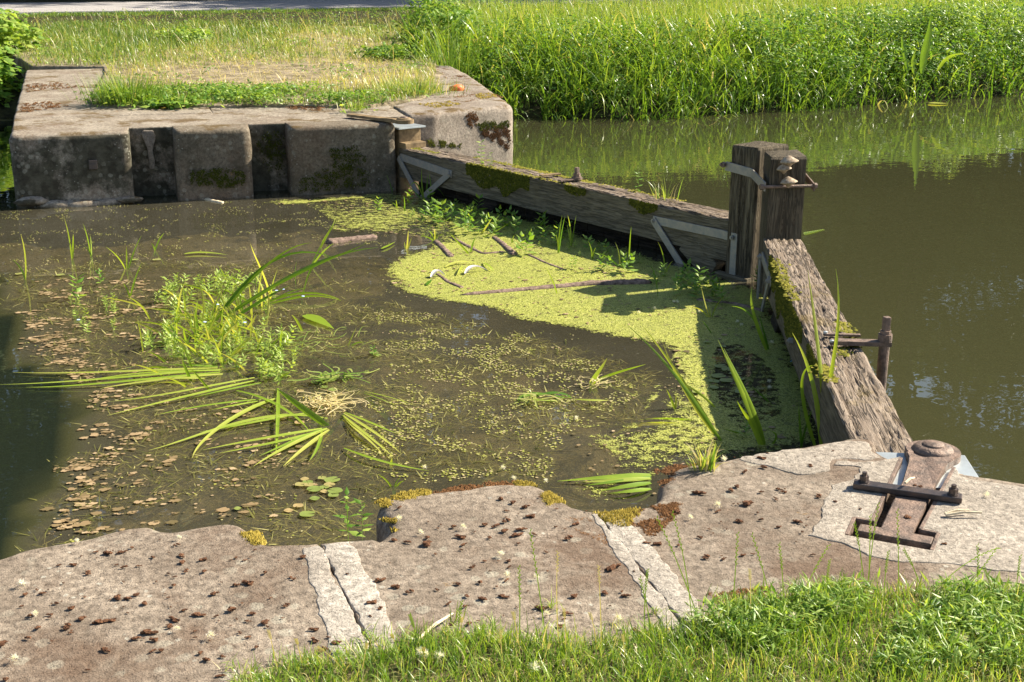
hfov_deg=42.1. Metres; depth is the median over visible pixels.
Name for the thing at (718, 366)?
lily pad
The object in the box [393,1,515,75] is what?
grass tuft
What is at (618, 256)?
reed shoot
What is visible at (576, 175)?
paddle spindle
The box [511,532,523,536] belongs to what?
moss clod
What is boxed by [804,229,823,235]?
fern frond
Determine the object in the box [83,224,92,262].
reed shoot
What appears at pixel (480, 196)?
pond weed
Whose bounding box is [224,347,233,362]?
water sprig
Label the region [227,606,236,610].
moss clod
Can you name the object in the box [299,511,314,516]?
lily pad
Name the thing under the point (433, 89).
grass tuft
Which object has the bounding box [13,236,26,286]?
reed shoot
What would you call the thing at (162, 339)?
water sprig
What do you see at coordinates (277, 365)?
water sprig
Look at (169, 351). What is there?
water sprig
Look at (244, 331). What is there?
water sprig
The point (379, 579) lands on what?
moss clod
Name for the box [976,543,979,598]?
grass stalk
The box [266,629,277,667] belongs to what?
grass stalk
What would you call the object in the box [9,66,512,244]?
lock wall
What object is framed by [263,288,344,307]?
iris plant
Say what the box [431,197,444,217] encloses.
pond weed
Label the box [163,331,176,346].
water sprig
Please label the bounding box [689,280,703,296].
pond weed
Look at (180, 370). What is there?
iris plant
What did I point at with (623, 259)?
pond weed
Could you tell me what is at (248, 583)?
moss clod
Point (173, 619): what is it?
moss clod
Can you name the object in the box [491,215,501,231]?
pond weed
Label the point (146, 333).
water sprig
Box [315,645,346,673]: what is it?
grass stalk
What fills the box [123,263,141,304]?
reed shoot
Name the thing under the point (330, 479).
lily pad
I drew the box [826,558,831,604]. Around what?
grass stalk
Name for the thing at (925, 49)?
dock plant
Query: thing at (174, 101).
grass tuft
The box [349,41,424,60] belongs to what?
weed clump
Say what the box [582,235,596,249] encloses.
pond weed
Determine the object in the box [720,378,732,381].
lily pad
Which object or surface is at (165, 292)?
water sprig
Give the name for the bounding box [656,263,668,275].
pond weed
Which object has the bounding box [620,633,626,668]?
grass stalk
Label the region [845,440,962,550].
gate anchor
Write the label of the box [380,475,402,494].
reed shoot
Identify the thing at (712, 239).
gate leaf
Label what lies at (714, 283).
pond weed
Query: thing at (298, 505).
lily pad
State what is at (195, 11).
verge grass
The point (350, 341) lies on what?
reed shoot
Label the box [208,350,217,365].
water sprig
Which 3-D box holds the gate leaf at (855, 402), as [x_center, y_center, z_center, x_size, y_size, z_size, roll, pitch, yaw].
[1.581,0.141,6.856,0.335,1.561,5.132,2,17,5]
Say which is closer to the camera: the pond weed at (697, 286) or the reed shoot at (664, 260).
the pond weed at (697, 286)
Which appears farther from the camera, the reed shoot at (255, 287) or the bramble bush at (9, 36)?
the bramble bush at (9, 36)
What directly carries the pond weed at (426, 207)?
on the water
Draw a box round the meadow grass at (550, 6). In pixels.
[414,0,1023,59]
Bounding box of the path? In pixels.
[0,0,706,13]
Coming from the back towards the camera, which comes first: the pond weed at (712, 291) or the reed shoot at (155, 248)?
the reed shoot at (155, 248)
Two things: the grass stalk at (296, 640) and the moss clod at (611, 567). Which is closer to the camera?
the grass stalk at (296, 640)
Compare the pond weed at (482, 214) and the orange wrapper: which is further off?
the orange wrapper
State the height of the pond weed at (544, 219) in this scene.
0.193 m
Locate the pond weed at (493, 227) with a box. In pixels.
[489,218,501,234]
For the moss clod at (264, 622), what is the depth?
3.37 m
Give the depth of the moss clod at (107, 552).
3.74 m
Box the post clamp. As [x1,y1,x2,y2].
[719,161,817,190]
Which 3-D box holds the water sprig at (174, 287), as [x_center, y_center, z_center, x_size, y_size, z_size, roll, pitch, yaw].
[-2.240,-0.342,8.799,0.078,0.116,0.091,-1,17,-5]
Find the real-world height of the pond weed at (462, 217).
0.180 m
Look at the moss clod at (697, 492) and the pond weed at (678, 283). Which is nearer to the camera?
the moss clod at (697, 492)
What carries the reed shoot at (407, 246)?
on the water
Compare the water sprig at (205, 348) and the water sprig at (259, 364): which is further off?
the water sprig at (205, 348)
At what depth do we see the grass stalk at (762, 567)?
3.35 m
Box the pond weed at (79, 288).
[69,273,85,301]
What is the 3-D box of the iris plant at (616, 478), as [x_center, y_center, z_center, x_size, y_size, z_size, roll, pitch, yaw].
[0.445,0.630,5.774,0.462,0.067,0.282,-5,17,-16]
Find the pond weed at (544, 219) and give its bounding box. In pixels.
[535,210,554,232]
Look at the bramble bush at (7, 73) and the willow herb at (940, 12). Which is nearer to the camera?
the bramble bush at (7, 73)
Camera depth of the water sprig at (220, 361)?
7.33 m
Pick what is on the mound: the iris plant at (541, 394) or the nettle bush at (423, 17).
the nettle bush at (423, 17)
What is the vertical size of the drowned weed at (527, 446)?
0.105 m
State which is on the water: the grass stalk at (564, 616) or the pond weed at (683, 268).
the pond weed at (683, 268)
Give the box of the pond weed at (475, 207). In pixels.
[468,201,479,216]
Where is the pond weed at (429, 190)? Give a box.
[423,189,434,203]
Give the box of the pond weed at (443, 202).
[432,199,451,223]
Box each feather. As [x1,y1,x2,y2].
[10,654,19,660]
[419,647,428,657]
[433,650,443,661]
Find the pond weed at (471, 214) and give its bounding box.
[464,206,475,224]
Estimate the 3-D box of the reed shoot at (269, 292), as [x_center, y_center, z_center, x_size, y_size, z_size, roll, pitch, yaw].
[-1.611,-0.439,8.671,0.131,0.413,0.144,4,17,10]
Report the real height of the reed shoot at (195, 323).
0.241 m
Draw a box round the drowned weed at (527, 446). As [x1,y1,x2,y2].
[0,257,664,550]
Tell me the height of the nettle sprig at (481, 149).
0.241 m
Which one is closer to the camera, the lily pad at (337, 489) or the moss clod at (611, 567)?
the moss clod at (611, 567)
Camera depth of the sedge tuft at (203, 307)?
7.81 m
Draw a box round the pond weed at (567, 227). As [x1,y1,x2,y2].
[560,220,574,234]
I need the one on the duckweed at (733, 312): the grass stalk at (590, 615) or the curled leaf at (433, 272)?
the curled leaf at (433, 272)
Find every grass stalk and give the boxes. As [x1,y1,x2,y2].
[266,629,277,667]
[294,638,302,667]
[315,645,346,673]
[362,642,368,669]
[409,612,416,641]
[455,601,462,648]
[477,625,484,659]
[499,629,503,664]
[511,611,519,652]
[517,566,521,643]
[529,528,544,632]
[555,551,558,641]
[562,608,565,650]
[588,612,596,648]
[597,565,601,643]
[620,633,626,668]
[638,576,652,637]
[644,569,648,626]
[656,515,698,618]
[671,511,691,617]
[732,532,738,605]
[748,568,750,614]
[751,532,772,606]
[778,541,783,596]
[801,544,830,599]
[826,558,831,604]
[853,521,863,580]
[868,502,879,579]
[869,514,871,575]
[883,550,889,599]
[896,508,899,603]
[903,548,920,587]
[930,547,1000,596]
[961,548,997,597]
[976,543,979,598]
[983,568,992,592]
[1014,555,1021,605]
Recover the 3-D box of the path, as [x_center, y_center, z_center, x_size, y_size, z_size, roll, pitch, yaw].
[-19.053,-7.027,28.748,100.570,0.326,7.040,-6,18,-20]
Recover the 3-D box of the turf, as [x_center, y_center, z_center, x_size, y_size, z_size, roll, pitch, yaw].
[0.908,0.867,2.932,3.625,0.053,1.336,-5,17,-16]
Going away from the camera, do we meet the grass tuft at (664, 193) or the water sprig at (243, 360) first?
the water sprig at (243, 360)
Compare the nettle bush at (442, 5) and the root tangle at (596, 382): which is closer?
the root tangle at (596, 382)
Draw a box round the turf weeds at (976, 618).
[668,568,1023,681]
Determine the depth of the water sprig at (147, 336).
7.60 m
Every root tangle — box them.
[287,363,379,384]
[287,388,369,419]
[511,389,569,407]
[575,374,627,389]
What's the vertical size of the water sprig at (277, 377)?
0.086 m
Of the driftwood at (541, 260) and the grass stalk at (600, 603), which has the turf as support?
the grass stalk at (600, 603)
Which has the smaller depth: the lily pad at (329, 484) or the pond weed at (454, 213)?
the lily pad at (329, 484)
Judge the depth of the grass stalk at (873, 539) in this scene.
3.52 m
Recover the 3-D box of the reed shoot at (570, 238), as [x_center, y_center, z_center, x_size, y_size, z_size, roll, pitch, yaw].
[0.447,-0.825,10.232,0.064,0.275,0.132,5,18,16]
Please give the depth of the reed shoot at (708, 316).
8.36 m
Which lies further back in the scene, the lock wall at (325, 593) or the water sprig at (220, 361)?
the water sprig at (220, 361)
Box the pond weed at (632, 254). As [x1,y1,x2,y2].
[620,251,636,272]
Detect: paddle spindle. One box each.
[539,167,582,181]
[823,316,892,391]
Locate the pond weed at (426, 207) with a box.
[419,199,434,217]
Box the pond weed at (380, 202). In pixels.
[374,196,382,212]
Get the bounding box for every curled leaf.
[430,269,443,276]
[464,265,486,273]
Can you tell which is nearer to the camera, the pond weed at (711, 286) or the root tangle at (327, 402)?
the root tangle at (327, 402)
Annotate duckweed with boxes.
[264,193,816,500]
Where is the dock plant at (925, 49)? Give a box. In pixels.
[901,14,963,101]
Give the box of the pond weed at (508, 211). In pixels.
[505,206,517,223]
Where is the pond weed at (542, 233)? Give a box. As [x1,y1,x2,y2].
[536,225,548,241]
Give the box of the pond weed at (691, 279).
[686,274,702,292]
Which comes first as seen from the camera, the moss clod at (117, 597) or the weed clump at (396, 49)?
the moss clod at (117, 597)
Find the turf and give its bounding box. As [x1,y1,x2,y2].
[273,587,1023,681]
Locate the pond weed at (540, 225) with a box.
[534,217,545,233]
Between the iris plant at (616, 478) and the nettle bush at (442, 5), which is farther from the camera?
the nettle bush at (442, 5)
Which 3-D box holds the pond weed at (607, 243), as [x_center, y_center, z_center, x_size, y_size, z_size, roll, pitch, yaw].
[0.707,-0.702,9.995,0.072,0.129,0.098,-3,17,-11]
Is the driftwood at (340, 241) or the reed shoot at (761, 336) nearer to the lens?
the reed shoot at (761, 336)
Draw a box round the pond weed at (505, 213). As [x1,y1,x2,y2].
[501,211,512,226]
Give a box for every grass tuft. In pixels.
[57,68,194,106]
[119,89,233,109]
[328,98,377,112]
[366,74,475,97]
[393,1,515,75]
[646,174,682,199]
[684,440,727,471]
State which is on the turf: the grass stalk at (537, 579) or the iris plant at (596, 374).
the grass stalk at (537, 579)
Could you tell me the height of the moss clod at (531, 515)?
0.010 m
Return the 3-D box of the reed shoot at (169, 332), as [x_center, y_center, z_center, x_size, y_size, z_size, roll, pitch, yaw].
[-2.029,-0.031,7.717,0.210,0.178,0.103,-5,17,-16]
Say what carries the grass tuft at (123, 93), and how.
on the mound
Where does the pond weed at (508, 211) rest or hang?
on the water
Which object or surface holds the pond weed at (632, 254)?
on the water
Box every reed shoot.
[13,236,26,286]
[65,221,73,264]
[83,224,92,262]
[108,235,141,275]
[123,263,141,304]
[151,235,162,256]
[153,320,179,345]
[187,308,199,347]
[218,262,296,287]
[251,246,276,306]
[301,220,335,304]
[347,330,360,353]
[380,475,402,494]
[404,235,411,255]
[407,171,444,207]
[424,229,436,247]
[556,218,564,258]
[567,218,575,252]
[589,243,594,262]
[599,245,621,270]
[628,232,630,270]
[659,244,671,275]
[694,287,720,336]
[733,289,768,358]
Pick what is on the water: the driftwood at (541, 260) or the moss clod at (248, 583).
the driftwood at (541, 260)
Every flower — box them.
[528,661,538,671]
[959,633,968,644]
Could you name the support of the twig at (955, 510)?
on the lock wall at (325, 593)
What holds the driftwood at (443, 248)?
on the water
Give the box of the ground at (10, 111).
[0,0,1023,118]
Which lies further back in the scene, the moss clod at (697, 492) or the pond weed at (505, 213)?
the pond weed at (505, 213)
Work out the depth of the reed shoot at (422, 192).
12.16 m
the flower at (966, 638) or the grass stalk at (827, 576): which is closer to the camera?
the flower at (966, 638)
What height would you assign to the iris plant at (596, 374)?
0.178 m
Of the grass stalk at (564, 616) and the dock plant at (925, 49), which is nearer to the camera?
the grass stalk at (564, 616)
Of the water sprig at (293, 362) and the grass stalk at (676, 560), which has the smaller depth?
the grass stalk at (676, 560)
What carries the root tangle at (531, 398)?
on the water
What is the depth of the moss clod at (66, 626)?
3.34 m
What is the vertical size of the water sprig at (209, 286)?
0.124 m
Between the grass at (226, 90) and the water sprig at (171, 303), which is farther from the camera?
the grass at (226, 90)
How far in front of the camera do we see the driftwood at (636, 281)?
9.07 m
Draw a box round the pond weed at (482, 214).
[478,211,487,226]
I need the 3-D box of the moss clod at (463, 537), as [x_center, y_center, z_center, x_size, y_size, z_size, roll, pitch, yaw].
[-0.150,0.568,3.866,0.036,0.011,0.019,5,17,13]
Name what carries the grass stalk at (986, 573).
on the turf
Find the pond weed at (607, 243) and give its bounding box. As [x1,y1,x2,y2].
[600,239,610,252]
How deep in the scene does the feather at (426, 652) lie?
3.15 m
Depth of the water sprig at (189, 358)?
7.28 m
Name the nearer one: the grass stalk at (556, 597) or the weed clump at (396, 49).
the grass stalk at (556, 597)
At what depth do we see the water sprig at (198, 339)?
7.63 m
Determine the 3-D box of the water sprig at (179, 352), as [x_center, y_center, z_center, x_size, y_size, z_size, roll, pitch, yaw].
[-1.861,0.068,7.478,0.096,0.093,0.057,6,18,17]
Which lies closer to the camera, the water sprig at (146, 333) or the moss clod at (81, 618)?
the moss clod at (81, 618)
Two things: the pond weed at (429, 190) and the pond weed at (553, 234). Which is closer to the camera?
the pond weed at (553, 234)
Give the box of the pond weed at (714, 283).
[706,277,726,297]
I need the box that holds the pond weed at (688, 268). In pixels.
[679,258,694,280]
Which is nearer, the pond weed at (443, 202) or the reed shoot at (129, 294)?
the reed shoot at (129, 294)
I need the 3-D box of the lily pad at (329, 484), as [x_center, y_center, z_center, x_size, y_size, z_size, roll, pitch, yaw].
[-0.788,0.618,5.746,0.052,0.003,0.050,16,23,41]
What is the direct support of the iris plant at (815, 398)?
in the water
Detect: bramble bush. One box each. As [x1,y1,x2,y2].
[0,8,49,59]
[0,47,25,106]
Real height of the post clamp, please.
0.107 m
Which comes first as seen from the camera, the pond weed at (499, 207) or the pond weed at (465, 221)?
the pond weed at (465, 221)
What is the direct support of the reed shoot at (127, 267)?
on the water
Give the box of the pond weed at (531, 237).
[519,231,535,252]
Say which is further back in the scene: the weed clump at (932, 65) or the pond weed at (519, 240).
the weed clump at (932, 65)
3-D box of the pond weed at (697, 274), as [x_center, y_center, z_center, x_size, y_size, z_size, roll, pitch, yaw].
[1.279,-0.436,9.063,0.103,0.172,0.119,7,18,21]
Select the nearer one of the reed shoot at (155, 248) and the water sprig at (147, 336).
the water sprig at (147, 336)
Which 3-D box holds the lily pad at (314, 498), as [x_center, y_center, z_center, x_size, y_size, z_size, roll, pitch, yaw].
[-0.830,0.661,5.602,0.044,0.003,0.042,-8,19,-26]
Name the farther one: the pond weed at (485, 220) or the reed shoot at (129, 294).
the pond weed at (485, 220)
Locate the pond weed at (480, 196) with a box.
[469,193,486,212]
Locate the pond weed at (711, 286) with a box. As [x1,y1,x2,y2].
[702,269,717,291]
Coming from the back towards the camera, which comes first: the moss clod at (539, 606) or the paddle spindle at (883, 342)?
the paddle spindle at (883, 342)
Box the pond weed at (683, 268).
[677,266,686,282]
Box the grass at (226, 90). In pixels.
[6,6,437,106]
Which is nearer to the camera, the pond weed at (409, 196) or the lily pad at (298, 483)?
the lily pad at (298, 483)
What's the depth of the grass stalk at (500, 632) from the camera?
3.13 m
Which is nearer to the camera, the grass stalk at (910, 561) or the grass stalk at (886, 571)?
the grass stalk at (886, 571)
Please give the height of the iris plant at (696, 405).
0.580 m
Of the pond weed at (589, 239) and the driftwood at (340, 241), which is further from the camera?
the driftwood at (340, 241)
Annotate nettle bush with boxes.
[391,0,483,35]
[391,0,496,48]
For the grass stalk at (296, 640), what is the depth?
3.14 m
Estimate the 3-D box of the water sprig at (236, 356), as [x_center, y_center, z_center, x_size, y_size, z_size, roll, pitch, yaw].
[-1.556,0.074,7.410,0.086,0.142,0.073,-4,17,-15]
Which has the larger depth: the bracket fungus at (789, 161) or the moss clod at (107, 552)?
the bracket fungus at (789, 161)
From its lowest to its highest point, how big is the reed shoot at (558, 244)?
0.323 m
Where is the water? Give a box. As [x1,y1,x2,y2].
[0,94,1023,559]
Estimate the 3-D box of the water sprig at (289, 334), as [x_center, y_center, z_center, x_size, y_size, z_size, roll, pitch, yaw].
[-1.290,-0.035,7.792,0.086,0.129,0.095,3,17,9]
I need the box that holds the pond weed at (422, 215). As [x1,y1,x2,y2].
[416,209,427,219]
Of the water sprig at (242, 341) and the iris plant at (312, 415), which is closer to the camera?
the iris plant at (312, 415)
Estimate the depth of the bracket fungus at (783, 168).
8.59 m
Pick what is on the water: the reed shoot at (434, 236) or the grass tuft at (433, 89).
the reed shoot at (434, 236)
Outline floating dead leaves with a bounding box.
[16,276,317,533]
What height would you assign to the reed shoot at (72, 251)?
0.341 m
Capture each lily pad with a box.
[293,503,302,506]
[295,482,304,485]
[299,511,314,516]
[307,486,321,491]
[309,496,319,499]
[324,476,339,481]
[324,482,334,486]
[327,487,342,492]
[328,493,338,496]
[711,373,725,377]
[714,364,726,367]
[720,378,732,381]
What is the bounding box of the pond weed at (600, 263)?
[594,251,605,270]
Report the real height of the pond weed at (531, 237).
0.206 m
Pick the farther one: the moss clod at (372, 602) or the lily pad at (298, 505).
the lily pad at (298, 505)
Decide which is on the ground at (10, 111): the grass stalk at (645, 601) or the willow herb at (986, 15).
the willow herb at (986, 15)
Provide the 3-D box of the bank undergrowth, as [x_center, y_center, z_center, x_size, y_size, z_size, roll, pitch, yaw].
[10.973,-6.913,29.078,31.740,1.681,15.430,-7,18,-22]
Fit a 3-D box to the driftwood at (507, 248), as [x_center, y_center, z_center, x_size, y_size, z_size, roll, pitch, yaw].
[-0.057,-0.731,10.263,0.064,0.048,0.654,-4,17,-13]
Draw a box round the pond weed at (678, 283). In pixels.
[669,274,684,293]
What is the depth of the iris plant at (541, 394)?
6.86 m
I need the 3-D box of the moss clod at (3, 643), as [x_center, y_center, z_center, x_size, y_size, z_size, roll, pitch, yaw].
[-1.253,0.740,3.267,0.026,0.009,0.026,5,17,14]
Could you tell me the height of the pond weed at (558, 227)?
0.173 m
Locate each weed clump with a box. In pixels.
[153,25,213,42]
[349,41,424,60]
[796,50,862,85]
[882,45,953,82]
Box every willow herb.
[904,0,991,61]
[950,0,1023,56]
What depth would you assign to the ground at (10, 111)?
20.51 m
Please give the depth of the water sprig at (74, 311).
8.23 m
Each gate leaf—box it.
[393,123,788,322]
[755,150,977,489]
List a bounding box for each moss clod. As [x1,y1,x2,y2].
[0,640,7,645]
[63,622,70,629]
[78,616,85,620]
[92,619,109,623]
[101,647,109,651]
[103,550,112,554]
[113,594,120,599]
[140,629,158,633]
[149,637,157,641]
[169,616,179,622]
[191,612,205,615]
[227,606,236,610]
[241,580,253,585]
[261,619,268,624]
[311,637,318,642]
[366,599,376,603]
[374,577,385,581]
[422,539,431,546]
[454,534,465,539]
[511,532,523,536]
[525,514,534,517]
[534,605,547,610]
[605,563,620,570]
[691,490,706,493]
[742,500,753,505]
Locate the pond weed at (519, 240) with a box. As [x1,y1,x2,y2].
[513,231,527,248]
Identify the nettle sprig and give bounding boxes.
[333,487,364,540]
[352,498,373,539]
[476,139,484,163]
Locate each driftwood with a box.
[204,198,223,203]
[326,234,377,247]
[433,240,453,258]
[436,273,463,287]
[452,238,504,255]
[461,278,651,297]
[492,236,517,257]
[527,254,563,270]
[696,298,760,312]
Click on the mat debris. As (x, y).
(778, 436)
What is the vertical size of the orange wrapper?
0.112 m
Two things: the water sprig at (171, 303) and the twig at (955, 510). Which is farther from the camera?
the water sprig at (171, 303)
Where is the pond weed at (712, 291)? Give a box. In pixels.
[711,276,723,296]
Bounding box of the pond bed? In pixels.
[0,200,812,547]
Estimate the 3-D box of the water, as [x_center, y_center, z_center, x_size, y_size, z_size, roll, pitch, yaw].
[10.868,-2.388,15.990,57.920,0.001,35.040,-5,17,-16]
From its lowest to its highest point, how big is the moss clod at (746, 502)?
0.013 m
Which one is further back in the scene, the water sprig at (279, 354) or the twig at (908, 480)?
the water sprig at (279, 354)
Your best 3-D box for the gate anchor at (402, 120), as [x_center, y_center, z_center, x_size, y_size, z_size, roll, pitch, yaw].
[-1.231,-2.091,12.415,0.812,0.058,0.184,14,22,38]
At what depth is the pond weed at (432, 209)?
11.09 m
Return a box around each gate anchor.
[346,113,413,123]
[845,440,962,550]
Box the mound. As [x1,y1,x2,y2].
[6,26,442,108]
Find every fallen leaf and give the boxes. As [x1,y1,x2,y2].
[185,252,225,254]
[302,314,333,328]
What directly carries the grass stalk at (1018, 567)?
on the turf
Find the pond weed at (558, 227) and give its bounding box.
[552,223,565,239]
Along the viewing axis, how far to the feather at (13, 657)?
3.18 m
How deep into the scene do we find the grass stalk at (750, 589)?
3.33 m
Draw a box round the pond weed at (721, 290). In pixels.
[711,284,731,300]
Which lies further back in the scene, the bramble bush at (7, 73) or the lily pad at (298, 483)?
the bramble bush at (7, 73)
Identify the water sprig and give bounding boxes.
[72,308,79,317]
[140,329,151,350]
[142,328,155,345]
[143,334,155,353]
[151,290,162,305]
[157,332,166,347]
[160,286,169,298]
[161,342,177,358]
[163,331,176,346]
[164,336,171,347]
[168,281,179,294]
[169,294,181,309]
[173,346,184,355]
[173,346,187,360]
[180,272,189,285]
[180,298,189,310]
[183,349,197,373]
[186,287,196,303]
[194,333,204,346]
[196,345,211,362]
[203,282,214,294]
[204,308,212,325]
[206,274,215,288]
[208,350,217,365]
[215,352,227,370]
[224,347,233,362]
[227,343,238,364]
[232,330,242,344]
[235,353,248,367]
[238,315,247,337]
[238,337,248,354]
[246,341,259,353]
[255,354,264,375]
[257,316,267,331]
[259,341,274,355]
[259,358,269,379]
[263,332,274,345]
[263,363,275,383]
[266,360,279,376]
[271,363,283,373]
[271,372,283,384]
[272,348,286,366]
[272,351,286,363]
[276,363,289,376]
[277,335,291,353]
[284,324,298,340]
[284,358,294,381]
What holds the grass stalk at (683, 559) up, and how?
on the turf
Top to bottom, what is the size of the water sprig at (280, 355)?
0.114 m
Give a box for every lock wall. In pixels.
[0,439,1023,681]
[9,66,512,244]
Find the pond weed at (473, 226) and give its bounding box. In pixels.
[464,213,483,234]
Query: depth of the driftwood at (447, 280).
9.15 m
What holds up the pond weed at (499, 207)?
on the water
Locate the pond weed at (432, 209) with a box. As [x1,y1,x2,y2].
[427,203,438,218]
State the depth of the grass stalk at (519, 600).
3.19 m
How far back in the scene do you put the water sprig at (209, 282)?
9.00 m
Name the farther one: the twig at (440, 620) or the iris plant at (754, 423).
the iris plant at (754, 423)
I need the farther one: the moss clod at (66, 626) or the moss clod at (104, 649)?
the moss clod at (66, 626)
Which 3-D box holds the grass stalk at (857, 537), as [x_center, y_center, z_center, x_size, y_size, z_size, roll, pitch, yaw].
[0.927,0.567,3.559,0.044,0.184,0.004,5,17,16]
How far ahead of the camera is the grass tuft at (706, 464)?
4.36 m
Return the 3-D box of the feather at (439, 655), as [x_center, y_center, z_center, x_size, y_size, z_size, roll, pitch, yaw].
[-0.171,0.743,3.138,0.032,0.039,0.032,8,18,23]
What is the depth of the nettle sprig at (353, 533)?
4.93 m
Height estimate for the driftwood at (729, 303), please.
0.034 m
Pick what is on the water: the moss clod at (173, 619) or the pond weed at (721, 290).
the pond weed at (721, 290)
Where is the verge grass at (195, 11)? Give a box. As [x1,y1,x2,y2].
[0,6,420,17]
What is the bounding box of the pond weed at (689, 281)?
[681,271,695,288]
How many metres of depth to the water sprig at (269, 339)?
7.66 m
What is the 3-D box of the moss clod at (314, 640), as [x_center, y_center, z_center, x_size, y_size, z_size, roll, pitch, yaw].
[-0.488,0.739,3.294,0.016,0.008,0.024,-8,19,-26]
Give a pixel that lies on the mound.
(22, 63)
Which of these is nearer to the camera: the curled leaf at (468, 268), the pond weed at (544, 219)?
the curled leaf at (468, 268)
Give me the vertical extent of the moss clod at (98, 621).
0.010 m
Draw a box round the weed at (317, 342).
[116,325,373,370]
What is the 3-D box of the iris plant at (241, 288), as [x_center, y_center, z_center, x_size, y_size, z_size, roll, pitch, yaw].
[-1.353,-0.374,8.299,1.050,0.505,0.183,-5,17,-16]
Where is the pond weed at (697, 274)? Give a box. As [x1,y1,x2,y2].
[693,264,707,283]
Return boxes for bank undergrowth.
[408,0,1023,118]
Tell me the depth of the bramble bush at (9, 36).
19.10 m
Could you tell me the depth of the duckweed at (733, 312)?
8.66 m
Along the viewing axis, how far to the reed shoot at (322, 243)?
9.22 m
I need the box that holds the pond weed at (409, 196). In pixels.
[404,189,414,202]
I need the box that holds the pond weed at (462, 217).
[455,208,468,224]
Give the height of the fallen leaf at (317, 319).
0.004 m
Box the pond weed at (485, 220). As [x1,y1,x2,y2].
[480,213,494,228]
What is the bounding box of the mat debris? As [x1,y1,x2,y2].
[278,195,808,493]
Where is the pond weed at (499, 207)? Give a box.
[492,205,504,221]
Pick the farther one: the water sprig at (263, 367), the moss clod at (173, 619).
the water sprig at (263, 367)
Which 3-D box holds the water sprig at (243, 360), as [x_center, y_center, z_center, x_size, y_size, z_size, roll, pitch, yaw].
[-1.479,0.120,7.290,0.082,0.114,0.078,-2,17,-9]
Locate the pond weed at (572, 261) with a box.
[567,255,578,267]
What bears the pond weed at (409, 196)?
on the water
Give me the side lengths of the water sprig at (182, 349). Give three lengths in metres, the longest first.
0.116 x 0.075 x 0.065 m
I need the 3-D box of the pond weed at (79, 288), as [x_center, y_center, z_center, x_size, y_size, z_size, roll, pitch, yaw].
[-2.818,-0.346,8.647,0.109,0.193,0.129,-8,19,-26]
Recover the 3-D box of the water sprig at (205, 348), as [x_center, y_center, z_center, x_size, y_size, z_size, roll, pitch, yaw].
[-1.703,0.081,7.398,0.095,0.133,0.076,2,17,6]
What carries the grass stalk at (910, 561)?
on the turf
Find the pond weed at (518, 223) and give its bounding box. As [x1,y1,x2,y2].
[510,216,521,231]
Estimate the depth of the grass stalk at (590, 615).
3.21 m
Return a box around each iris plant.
[0,364,222,387]
[110,377,260,414]
[151,388,397,465]
[216,243,377,328]
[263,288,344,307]
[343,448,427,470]
[345,384,415,427]
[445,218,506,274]
[517,391,606,405]
[561,473,651,492]
[588,359,644,392]
[590,385,718,455]
[631,325,724,450]
[718,341,776,452]
[792,272,839,447]
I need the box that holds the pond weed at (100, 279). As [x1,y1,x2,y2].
[94,269,105,282]
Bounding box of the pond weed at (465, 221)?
[453,205,479,230]
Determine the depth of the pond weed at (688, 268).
9.18 m
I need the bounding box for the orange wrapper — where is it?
[449,84,464,90]
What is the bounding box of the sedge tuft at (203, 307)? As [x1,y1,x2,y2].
[106,271,302,393]
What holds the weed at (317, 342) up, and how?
on the water
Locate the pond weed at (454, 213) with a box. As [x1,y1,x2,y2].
[446,201,458,218]
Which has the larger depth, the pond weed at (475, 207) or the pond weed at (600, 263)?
the pond weed at (475, 207)
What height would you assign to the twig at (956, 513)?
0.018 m
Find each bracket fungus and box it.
[776,164,791,173]
[780,155,798,166]
[780,176,797,187]
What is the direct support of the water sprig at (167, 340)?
on the water
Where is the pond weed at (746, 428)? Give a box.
[736,420,752,434]
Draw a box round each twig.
[421,613,453,637]
[904,477,914,483]
[944,509,968,514]
[945,510,981,515]
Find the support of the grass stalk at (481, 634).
on the turf
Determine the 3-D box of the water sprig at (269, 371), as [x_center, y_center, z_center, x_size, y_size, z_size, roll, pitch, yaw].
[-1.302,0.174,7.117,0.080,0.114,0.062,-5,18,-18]
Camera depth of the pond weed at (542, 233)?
10.37 m
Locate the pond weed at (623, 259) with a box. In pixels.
[619,250,628,268]
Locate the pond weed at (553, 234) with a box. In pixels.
[551,230,561,243]
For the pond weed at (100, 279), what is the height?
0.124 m

